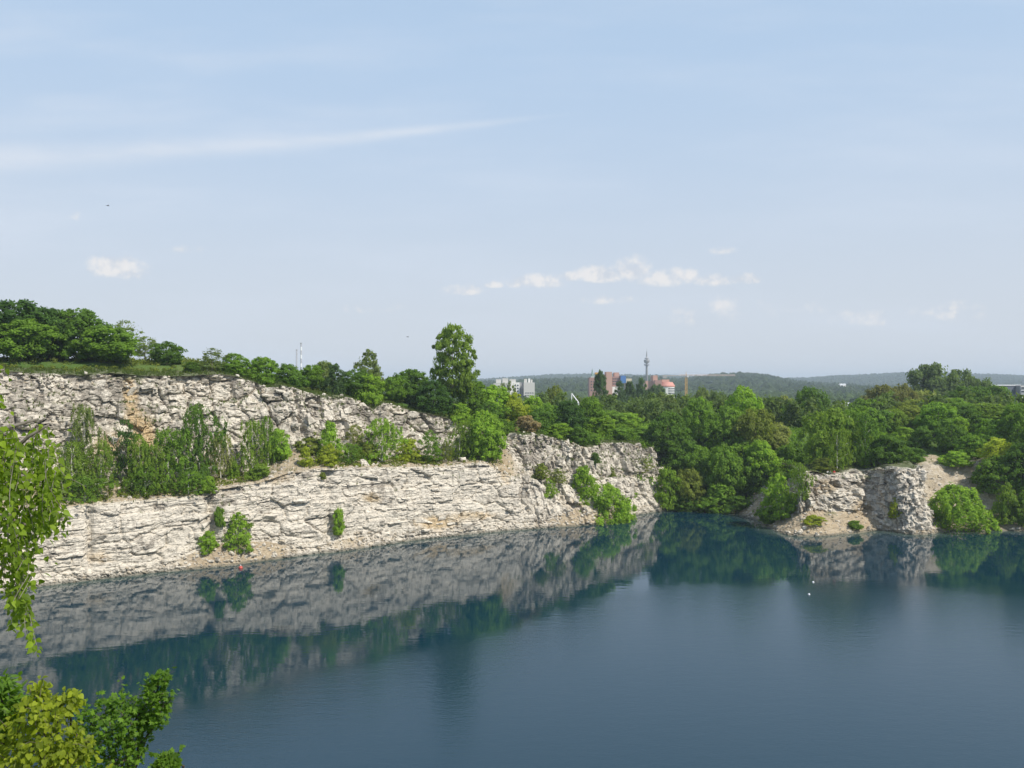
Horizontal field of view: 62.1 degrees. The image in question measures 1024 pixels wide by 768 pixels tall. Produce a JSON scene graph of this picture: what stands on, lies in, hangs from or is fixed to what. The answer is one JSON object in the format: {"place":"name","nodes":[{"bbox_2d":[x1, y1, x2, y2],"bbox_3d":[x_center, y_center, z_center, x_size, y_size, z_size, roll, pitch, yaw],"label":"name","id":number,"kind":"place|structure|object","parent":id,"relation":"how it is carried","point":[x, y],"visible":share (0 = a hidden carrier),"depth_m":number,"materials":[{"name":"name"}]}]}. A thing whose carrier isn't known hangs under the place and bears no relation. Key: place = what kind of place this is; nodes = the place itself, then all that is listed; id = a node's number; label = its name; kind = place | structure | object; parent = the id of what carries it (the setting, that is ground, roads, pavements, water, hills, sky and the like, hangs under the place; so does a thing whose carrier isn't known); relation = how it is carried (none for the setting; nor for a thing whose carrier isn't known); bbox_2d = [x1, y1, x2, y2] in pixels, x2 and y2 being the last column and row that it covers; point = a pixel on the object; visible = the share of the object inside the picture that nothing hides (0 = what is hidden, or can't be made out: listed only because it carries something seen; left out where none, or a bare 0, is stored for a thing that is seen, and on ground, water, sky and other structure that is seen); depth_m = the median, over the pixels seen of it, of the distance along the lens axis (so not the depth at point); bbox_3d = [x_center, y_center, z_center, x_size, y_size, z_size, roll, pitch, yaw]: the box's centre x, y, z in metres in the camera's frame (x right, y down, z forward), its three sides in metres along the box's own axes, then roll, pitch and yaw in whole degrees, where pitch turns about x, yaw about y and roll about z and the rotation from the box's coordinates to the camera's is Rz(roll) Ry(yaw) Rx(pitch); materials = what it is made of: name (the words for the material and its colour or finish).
{"place":"outdoors","nodes":[
{"label":"outdoors","id":0,"kind":"place"},
{"bbox_2d":[0,367,669,589],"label":"cliff","id":1,"kind":"structure","parent":0,"point":[120,536],"depth_m":164.47,"materials":[{"name":"stone"}]},
{"bbox_2d":[47,440,98,497],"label":"birch tree","id":2,"kind":"object","parent":1,"relation":"on","point":[67,454],"visible":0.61,"depth_m":142.41,"materials":[{"name":"green plant"}]},
{"bbox_2d":[62,403,108,483],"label":"birch tree","id":3,"kind":"object","parent":1,"relation":"on","point":[85,424],"visible":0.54,"depth_m":147.33,"materials":[{"name":"green plant"}]},
{"bbox_2d":[63,475,116,504],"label":"bush","id":4,"kind":"object","parent":1,"relation":"on","point":[86,482],"visible":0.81,"depth_m":141.22,"materials":[{"name":"green plant"}]},
{"bbox_2d":[83,439,124,494],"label":"birch tree","id":5,"kind":"object","parent":1,"relation":"on","point":[105,452],"visible":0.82,"depth_m":145.39,"materials":[{"name":"green plant"}]},
{"bbox_2d":[106,418,143,478],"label":"thin tree","id":6,"kind":"object","parent":1,"relation":"on","point":[124,443],"visible":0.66,"depth_m":151.71,"materials":[{"name":"green plant"}]},
{"bbox_2d":[121,433,161,492],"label":"birch tree","id":7,"kind":"object","parent":1,"relation":"on","point":[138,447],"visible":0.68,"depth_m":149.10,"materials":[{"name":"green plant"}]},
{"bbox_2d":[117,466,166,495],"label":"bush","id":8,"kind":"object","parent":1,"relation":"on","point":[140,473],"visible":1,"depth_m":146.96,"materials":[{"name":"green plant"}]},
{"bbox_2d":[135,442,176,492],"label":"birch tree","id":9,"kind":"object","parent":1,"relation":"on","point":[155,448],"visible":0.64,"depth_m":149.24,"materials":[{"name":"green plant"}]},
{"bbox_2d":[128,426,200,488],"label":"birch tree","id":10,"kind":"object","parent":1,"relation":"on","point":[161,436],"visible":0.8,"depth_m":150.86,"materials":[{"name":"green plant"}]},
{"bbox_2d":[163,470,215,495],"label":"bush","id":11,"kind":"object","parent":1,"relation":"on","point":[192,484],"visible":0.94,"depth_m":150.38,"materials":[{"name":"green plant"}]},
{"bbox_2d":[164,402,230,484],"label":"birch tree","id":12,"kind":"object","parent":1,"relation":"on","point":[199,442],"visible":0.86,"depth_m":155.62,"materials":[{"name":"green plant"}]},
{"bbox_2d":[200,429,234,477],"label":"birch tree","id":13,"kind":"object","parent":1,"relation":"on","point":[216,442],"visible":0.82,"depth_m":159.13,"materials":[{"name":"green plant"}]},
{"bbox_2d":[217,353,252,374],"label":"broadleaf tree","id":14,"kind":"object","parent":1,"relation":"on","point":[237,366],"visible":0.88,"depth_m":173.66,"materials":[{"name":"green plant"}]},
{"bbox_2d":[222,511,254,553],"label":"sapling","id":15,"kind":"object","parent":1,"relation":"on","point":[244,537],"visible":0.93,"depth_m":151.71,"materials":[{"name":"green plant"}]},
{"bbox_2d":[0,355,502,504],"bbox_3d":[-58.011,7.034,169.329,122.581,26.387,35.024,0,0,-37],"label":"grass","id":16,"kind":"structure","parent":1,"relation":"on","point":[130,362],"depth_m":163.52,"materials":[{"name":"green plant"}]},
{"bbox_2d":[235,417,271,475],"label":"birch tree","id":17,"kind":"object","parent":1,"relation":"on","point":[250,438],"visible":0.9,"depth_m":161.78,"materials":[{"name":"green plant"}]},
{"bbox_2d":[244,356,281,383],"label":"broadleaf tree","id":18,"kind":"object","parent":1,"relation":"on","point":[267,375],"visible":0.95,"depth_m":175.85,"materials":[{"name":"green plant"}]},
{"bbox_2d":[255,416,281,465],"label":"birch tree","id":19,"kind":"object","parent":1,"relation":"on","point":[265,430],"visible":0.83,"depth_m":165.96,"materials":[{"name":"green plant"}]},
{"bbox_2d":[265,428,292,460],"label":"sapling","id":20,"kind":"object","parent":1,"relation":"on","point":[285,453],"visible":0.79,"depth_m":166.72,"materials":[{"name":"green plant"}]},
{"bbox_2d":[276,363,310,387],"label":"shrub","id":21,"kind":"object","parent":1,"relation":"on","point":[293,376],"visible":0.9,"depth_m":178.60,"materials":[{"name":"green plant"}]},
{"bbox_2d":[317,363,347,394],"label":"sapling","id":22,"kind":"object","parent":1,"relation":"on","point":[335,386],"visible":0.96,"depth_m":184.90,"materials":[{"name":"green plant"}]},
{"bbox_2d":[316,420,348,459],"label":"sapling","id":23,"kind":"object","parent":1,"relation":"on","point":[330,429],"visible":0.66,"depth_m":169.88,"materials":[{"name":"green plant"}]},
{"bbox_2d":[341,368,376,398],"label":"broadleaf tree","id":24,"kind":"object","parent":1,"relation":"on","point":[351,386],"visible":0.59,"depth_m":189.46,"materials":[{"name":"green plant"}]},
{"bbox_2d":[354,372,386,404],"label":"sapling","id":25,"kind":"object","parent":1,"relation":"on","point":[371,396],"visible":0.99,"depth_m":188.71,"materials":[{"name":"green plant"}]},
{"bbox_2d":[357,418,411,463],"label":"tree","id":26,"kind":"object","parent":1,"relation":"on","point":[385,427],"visible":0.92,"depth_m":176.88,"materials":[{"name":"green plant"}]},
{"bbox_2d":[375,376,408,401],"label":"broadleaf tree","id":27,"kind":"object","parent":1,"relation":"on","point":[396,388],"visible":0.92,"depth_m":195.65,"materials":[{"name":"green plant"}]},
{"bbox_2d":[416,430,443,461],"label":"thin tree","id":28,"kind":"object","parent":1,"relation":"on","point":[435,448],"visible":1,"depth_m":182.91,"materials":[{"name":"green plant"}]},
{"bbox_2d":[411,379,456,413],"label":"broadleaf tree","id":29,"kind":"object","parent":1,"relation":"on","point":[441,394],"visible":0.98,"depth_m":196.55,"materials":[{"name":"green plant"}]},
{"bbox_2d":[429,322,480,407],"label":"lone tree","id":30,"kind":"object","parent":1,"relation":"on","point":[464,365],"visible":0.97,"depth_m":202.07,"materials":[{"name":"green plant"}]},
{"bbox_2d":[444,420,474,460],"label":"birch tree","id":31,"kind":"object","parent":1,"relation":"on","point":[461,431],"visible":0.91,"depth_m":187.99,"materials":[{"name":"green plant"}]},
{"bbox_2d":[461,409,508,460],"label":"broadleaf tree","id":32,"kind":"object","parent":1,"relation":"on","point":[491,439],"visible":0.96,"depth_m":188.04,"materials":[{"name":"green plant"}]},
{"bbox_2d":[0,373,1023,591],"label":"rubble","id":33,"kind":"object","parent":1,"relation":"on","point":[134,570],"visible":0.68,"depth_m":175.68,"materials":[{"name":"stone"}]},
{"bbox_2d":[570,465,598,507],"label":"sapling","id":34,"kind":"object","parent":1,"relation":"on","point":[583,476],"visible":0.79,"depth_m":196.45,"materials":[{"name":"green plant"}]},
{"bbox_2d":[590,482,636,525],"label":"shrub","id":35,"kind":"object","parent":1,"relation":"on","point":[622,515],"visible":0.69,"depth_m":195.85,"materials":[{"name":"green plant"}]},
{"bbox_2d":[653,466,683,510],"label":"sapling","id":36,"kind":"object","parent":1,"relation":"on","point":[668,476],"visible":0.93,"depth_m":214.10,"materials":[{"name":"green plant"}]},
{"bbox_2d":[646,410,691,451],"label":"broadleaf tree","id":37,"kind":"object","parent":1,"relation":"on","point":[657,432],"visible":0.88,"depth_m":224.93,"materials":[{"name":"green plant"}]},
{"bbox_2d":[0,357,1021,529],"bbox_3d":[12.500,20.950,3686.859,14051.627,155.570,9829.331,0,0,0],"label":"ground","id":38,"kind":"structure","parent":0,"point":[933,454],"depth_m":172.33,"materials":[{"name":"green plant"}]},
{"bbox_2d":[0,668,30,767],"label":"elder bush","id":39,"kind":"object","parent":38,"relation":"on","point":[7,684],"visible":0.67,"depth_m":8.89,"materials":[{"name":"green plant"}]},
{"bbox_2d":[0,298,65,354],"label":"broadleaf tree","id":40,"kind":"object","parent":38,"relation":"on","point":[25,308],"visible":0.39,"depth_m":158.07,"materials":[{"name":"green plant"}]},
{"bbox_2d":[0,318,72,360],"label":"broadleaf tree","id":41,"kind":"object","parent":38,"relation":"on","point":[15,350],"visible":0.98,"depth_m":154.56,"materials":[{"name":"green plant"}]},
{"bbox_2d":[0,363,85,656],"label":"birch tree","id":42,"kind":"object","parent":38,"relation":"on","point":[45,496],"visible":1,"depth_m":6.22,"materials":[{"name":"green plant"}]},
{"bbox_2d":[26,306,78,358],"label":"broadleaf tree","id":43,"kind":"object","parent":38,"relation":"on","point":[52,312],"visible":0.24,"depth_m":160.40,"materials":[{"name":"green plant"}]},
{"bbox_2d":[0,675,112,767],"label":"linden bush","id":44,"kind":"object","parent":38,"relation":"on","point":[69,752],"visible":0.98,"depth_m":8.38,"materials":[{"name":"green plant"}]},
{"bbox_2d":[45,308,116,358],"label":"broadleaf tree","id":45,"kind":"object","parent":38,"relation":"on","point":[80,321],"visible":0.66,"depth_m":161.82,"materials":[{"name":"green plant"}]},
{"bbox_2d":[68,325,140,362],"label":"broadleaf tree","id":46,"kind":"object","parent":38,"relation":"on","point":[122,344],"visible":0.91,"depth_m":162.23,"materials":[{"name":"green plant"}]},
{"bbox_2d":[59,666,179,767],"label":"maple tree","id":47,"kind":"object","parent":38,"relation":"on","point":[150,720],"visible":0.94,"depth_m":10.00,"materials":[{"name":"green plant"}]},
{"bbox_2d":[148,744,185,767],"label":"maple sapling","id":48,"kind":"object","parent":38,"relation":"on","point":[168,759],"visible":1,"depth_m":9.96,"materials":[{"name":"green plant"}]},
{"bbox_2d":[146,341,188,363],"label":"broadleaf tree","id":49,"kind":"object","parent":38,"relation":"on","point":[171,354],"visible":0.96,"depth_m":171.67,"materials":[{"name":"green plant"}]},
{"bbox_2d":[353,349,384,386],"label":"sapling","id":50,"kind":"object","parent":38,"relation":"on","point":[374,366],"visible":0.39,"depth_m":202.17,"materials":[{"name":"green plant"}]},
{"bbox_2d":[392,369,429,403],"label":"broadleaf tree","id":51,"kind":"object","parent":38,"relation":"on","point":[412,382],"visible":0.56,"depth_m":200.57,"materials":[{"name":"green plant"}]},
{"bbox_2d":[454,379,488,415],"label":"broadleaf tree","id":52,"kind":"object","parent":38,"relation":"on","point":[473,394],"visible":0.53,"depth_m":206.77,"materials":[{"name":"green plant"}]},
{"bbox_2d":[475,384,516,418],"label":"broadleaf tree","id":53,"kind":"object","parent":38,"relation":"on","point":[494,392],"visible":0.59,"depth_m":207.13,"materials":[{"name":"green plant"}]},
{"bbox_2d":[493,378,534,397],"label":"apartment block","id":54,"kind":"structure","parent":38,"relation":"on","point":[525,388],"depth_m":882.00,"materials":[{"name":"concrete"}]},
{"bbox_2d":[502,392,532,424],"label":"sapling","id":55,"kind":"object","parent":38,"relation":"on","point":[518,406],"visible":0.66,"depth_m":207.07,"materials":[{"name":"green plant"}]},
{"bbox_2d":[551,399,589,434],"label":"broadleaf tree","id":56,"kind":"object","parent":38,"relation":"on","point":[573,419],"visible":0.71,"depth_m":213.08,"materials":[{"name":"green plant"}]},
{"bbox_2d":[575,396,611,425],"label":"broadleaf tree","id":57,"kind":"object","parent":38,"relation":"on","point":[592,407],"visible":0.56,"depth_m":223.98,"materials":[{"name":"green plant"}]},
{"bbox_2d":[584,415,615,433],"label":"shrub","id":58,"kind":"object","parent":38,"relation":"on","point":[606,425],"visible":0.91,"depth_m":222.01,"materials":[{"name":"green plant"}]},
{"bbox_2d":[588,372,631,396],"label":"brick hospital","id":59,"kind":"structure","parent":38,"relation":"on","point":[610,381],"depth_m":1000.00,"materials":[{"name":"paint"}]},
{"bbox_2d":[380,386,942,404],"bbox_3d":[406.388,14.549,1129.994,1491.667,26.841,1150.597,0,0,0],"label":"distant wood","id":60,"kind":"object","parent":38,"relation":"on","point":[850,396],"visible":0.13,"depth_m":1135.53,"materials":[{"name":"green plant"}]},
{"bbox_2d":[654,434,699,470],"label":"broadleaf tree","id":61,"kind":"object","parent":38,"relation":"on","point":[678,450],"visible":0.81,"depth_m":222.15,"materials":[{"name":"green plant"}]},
{"bbox_2d":[671,468,706,506],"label":"broadleaf tree","id":62,"kind":"object","parent":38,"relation":"on","point":[695,491],"visible":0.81,"depth_m":214.47,"materials":[{"name":"green plant"}]},
{"bbox_2d":[681,396,715,441],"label":"broadleaf tree","id":63,"kind":"object","parent":38,"relation":"on","point":[692,410],"visible":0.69,"depth_m":239.38,"materials":[{"name":"green plant"}]},
{"bbox_2d":[682,445,718,485],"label":"broadleaf tree","id":64,"kind":"object","parent":38,"relation":"on","point":[701,466],"visible":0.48,"depth_m":220.47,"materials":[{"name":"green plant"}]},
{"bbox_2d":[384,371,1023,392],"bbox_3d":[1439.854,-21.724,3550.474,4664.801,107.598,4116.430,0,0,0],"label":"hill forest","id":65,"kind":"object","parent":38,"relation":"on","point":[576,382],"visible":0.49,"depth_m":2168.46,"materials":[{"name":"green plant"}]},
{"bbox_2d":[696,482,741,513],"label":"sapling","id":66,"kind":"object","parent":38,"relation":"on","point":[712,494],"visible":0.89,"depth_m":211.11,"materials":[{"name":"green plant"}]},
{"bbox_2d":[702,404,743,453],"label":"broadleaf tree","id":67,"kind":"object","parent":38,"relation":"on","point":[720,427],"visible":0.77,"depth_m":229.55,"materials":[{"name":"green plant"}]},
{"bbox_2d":[423,387,1023,427],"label":"plain wood","id":68,"kind":"object","parent":38,"relation":"on","point":[648,410],"visible":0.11,"depth_m":269.63,"materials":[{"name":"green plant"}]},
{"bbox_2d":[703,445,751,496],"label":"broadleaf tree","id":69,"kind":"object","parent":38,"relation":"on","point":[727,464],"visible":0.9,"depth_m":213.85,"materials":[{"name":"green plant"}]},
{"bbox_2d":[443,409,1022,511],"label":"undergrowth","id":70,"kind":"object","parent":38,"relation":"on","point":[791,428],"visible":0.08,"depth_m":218.24,"materials":[{"name":"green plant"}]},
{"bbox_2d":[719,384,763,431],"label":"broadleaf tree","id":71,"kind":"object","parent":38,"relation":"on","point":[739,397],"visible":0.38,"depth_m":236.53,"materials":[{"name":"green plant"}]},
{"bbox_2d":[728,461,765,497],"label":"broadleaf tree","id":72,"kind":"object","parent":38,"relation":"on","point":[749,489],"visible":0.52,"depth_m":215.32,"materials":[{"name":"green plant"}]},
{"bbox_2d":[731,408,778,444],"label":"broadleaf tree","id":73,"kind":"object","parent":38,"relation":"on","point":[764,424],"visible":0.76,"depth_m":224.94,"materials":[{"name":"green plant"}]},
{"bbox_2d":[741,439,783,475],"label":"broadleaf tree","id":74,"kind":"object","parent":38,"relation":"on","point":[769,464],"visible":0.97,"depth_m":215.10,"materials":[{"name":"green plant"}]},
{"bbox_2d":[775,441,813,471],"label":"shrub","id":75,"kind":"object","parent":38,"relation":"on","point":[789,451],"visible":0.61,"depth_m":216.74,"materials":[{"name":"green plant"}]},
{"bbox_2d":[781,385,830,428],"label":"tree","id":76,"kind":"object","parent":38,"relation":"on","point":[803,395],"visible":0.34,"depth_m":272.85,"materials":[{"name":"green plant"}]},
{"bbox_2d":[859,384,907,402],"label":"broadleaf tree","id":77,"kind":"object","parent":38,"relation":"on","point":[879,390],"visible":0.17,"depth_m":302.40,"materials":[{"name":"green plant"}]},
{"bbox_2d":[906,425,936,447],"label":"shrub","id":78,"kind":"object","parent":38,"relation":"on","point":[920,433],"visible":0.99,"depth_m":217.56,"materials":[{"name":"green plant"}]},
{"bbox_2d":[905,362,964,397],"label":"broadleaf tree","id":79,"kind":"object","parent":38,"relation":"on","point":[932,380],"visible":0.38,"depth_m":414.17,"materials":[{"name":"green plant"}]},
{"bbox_2d":[911,401,962,434],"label":"broadleaf tree","id":80,"kind":"object","parent":38,"relation":"on","point":[946,412],"visible":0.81,"depth_m":223.12,"materials":[{"name":"green plant"}]},
{"bbox_2d":[933,424,968,452],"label":"broadleaf tree","id":81,"kind":"object","parent":38,"relation":"on","point":[956,435],"visible":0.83,"depth_m":211.12,"materials":[{"name":"green plant"}]},
{"bbox_2d":[952,404,983,431],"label":"broadleaf tree","id":82,"kind":"object","parent":38,"relation":"on","point":[969,414],"visible":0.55,"depth_m":224.08,"materials":[{"name":"green plant"}]},
{"bbox_2d":[952,434,987,457],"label":"broadleaf tree","id":83,"kind":"object","parent":38,"relation":"on","point":[967,441],"visible":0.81,"depth_m":205.29,"materials":[{"name":"green plant"}]},
{"bbox_2d":[967,418,1010,449],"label":"broadleaf tree","id":84,"kind":"object","parent":38,"relation":"on","point":[982,427],"visible":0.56,"depth_m":207.03,"materials":[{"name":"green plant"}]},
{"bbox_2d":[996,401,1023,445],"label":"broadleaf tree","id":85,"kind":"object","parent":38,"relation":"on","point":[1012,415],"visible":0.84,"depth_m":203.84,"materials":[{"name":"green plant"}]},
{"bbox_2d":[0,510,1023,767],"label":"lake water","id":86,"kind":"structure","parent":0,"point":[666,638],"depth_m":102.21,"materials":[{"name":"blue liquid"}]},
{"bbox_2d":[0,0,1023,381],"label":"sky","id":87,"kind":"structure","parent":0,"point":[781,188],"materials":[{"name":"blue"}]},
{"bbox_2d":[737,450,1023,536],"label":"headland","id":88,"kind":"structure","parent":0,"point":[915,518],"depth_m":186.75,"materials":[{"name":"stone"}]},
{"bbox_2d":[757,473,797,520],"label":"sapling","id":89,"kind":"object","parent":88,"relation":"on","point":[784,501],"visible":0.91,"depth_m":188.26,"materials":[{"name":"green plant"}]},
{"bbox_2d":[786,462,817,502],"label":"birch tree","id":90,"kind":"object","parent":88,"relation":"on","point":[798,481],"visible":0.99,"depth_m":183.72,"materials":[{"name":"green plant"}]},
{"bbox_2d":[795,405,873,465],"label":"weeping tree","id":91,"kind":"object","parent":88,"relation":"on","point":[816,445],"visible":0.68,"depth_m":198.71,"materials":[{"name":"green plant"}]},
{"bbox_2d":[822,427,855,469],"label":"birch tree","id":92,"kind":"object","parent":88,"relation":"on","point":[839,435],"visible":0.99,"depth_m":191.94,"materials":[{"name":"green plant"}]},
{"bbox_2d":[840,412,889,465],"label":"birch tree","id":93,"kind":"object","parent":88,"relation":"on","point":[863,420],"visible":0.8,"depth_m":195.22,"materials":[{"name":"green plant"}]},
{"bbox_2d":[867,434,912,463],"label":"shrub","id":94,"kind":"object","parent":88,"relation":"on","point":[887,442],"visible":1,"depth_m":191.00,"materials":[{"name":"green plant"}]},
{"bbox_2d":[936,451,975,466],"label":"shrub","id":95,"kind":"object","parent":88,"relation":"on","point":[956,458],"visible":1,"depth_m":200.99,"materials":[{"name":"green plant"}]},
{"bbox_2d":[927,482,1001,533],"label":"shrub","id":96,"kind":"object","parent":88,"relation":"on","point":[943,514],"visible":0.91,"depth_m":184.59,"materials":[{"name":"green plant"}]},
{"bbox_2d":[967,455,1023,493],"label":"broadleaf tree","id":97,"kind":"object","parent":88,"relation":"on","point":[981,477],"visible":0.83,"depth_m":192.43,"materials":[{"name":"green plant"}]},
{"bbox_2d":[977,437,1013,462],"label":"sapling","id":98,"kind":"object","parent":88,"relation":"on","point":[995,445],"visible":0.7,"depth_m":196.99,"materials":[{"name":"green plant"}]},
{"bbox_2d":[989,482,1023,524],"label":"sapling","id":99,"kind":"object","parent":88,"relation":"on","point":[1005,510],"visible":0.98,"depth_m":185.91,"materials":[{"name":"green plant"}]},
{"bbox_2d":[997,442,1023,493],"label":"broadleaf tree","id":100,"kind":"object","parent":88,"relation":"on","point":[1018,465],"visible":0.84,"depth_m":189.43,"materials":[{"name":"green plant"}]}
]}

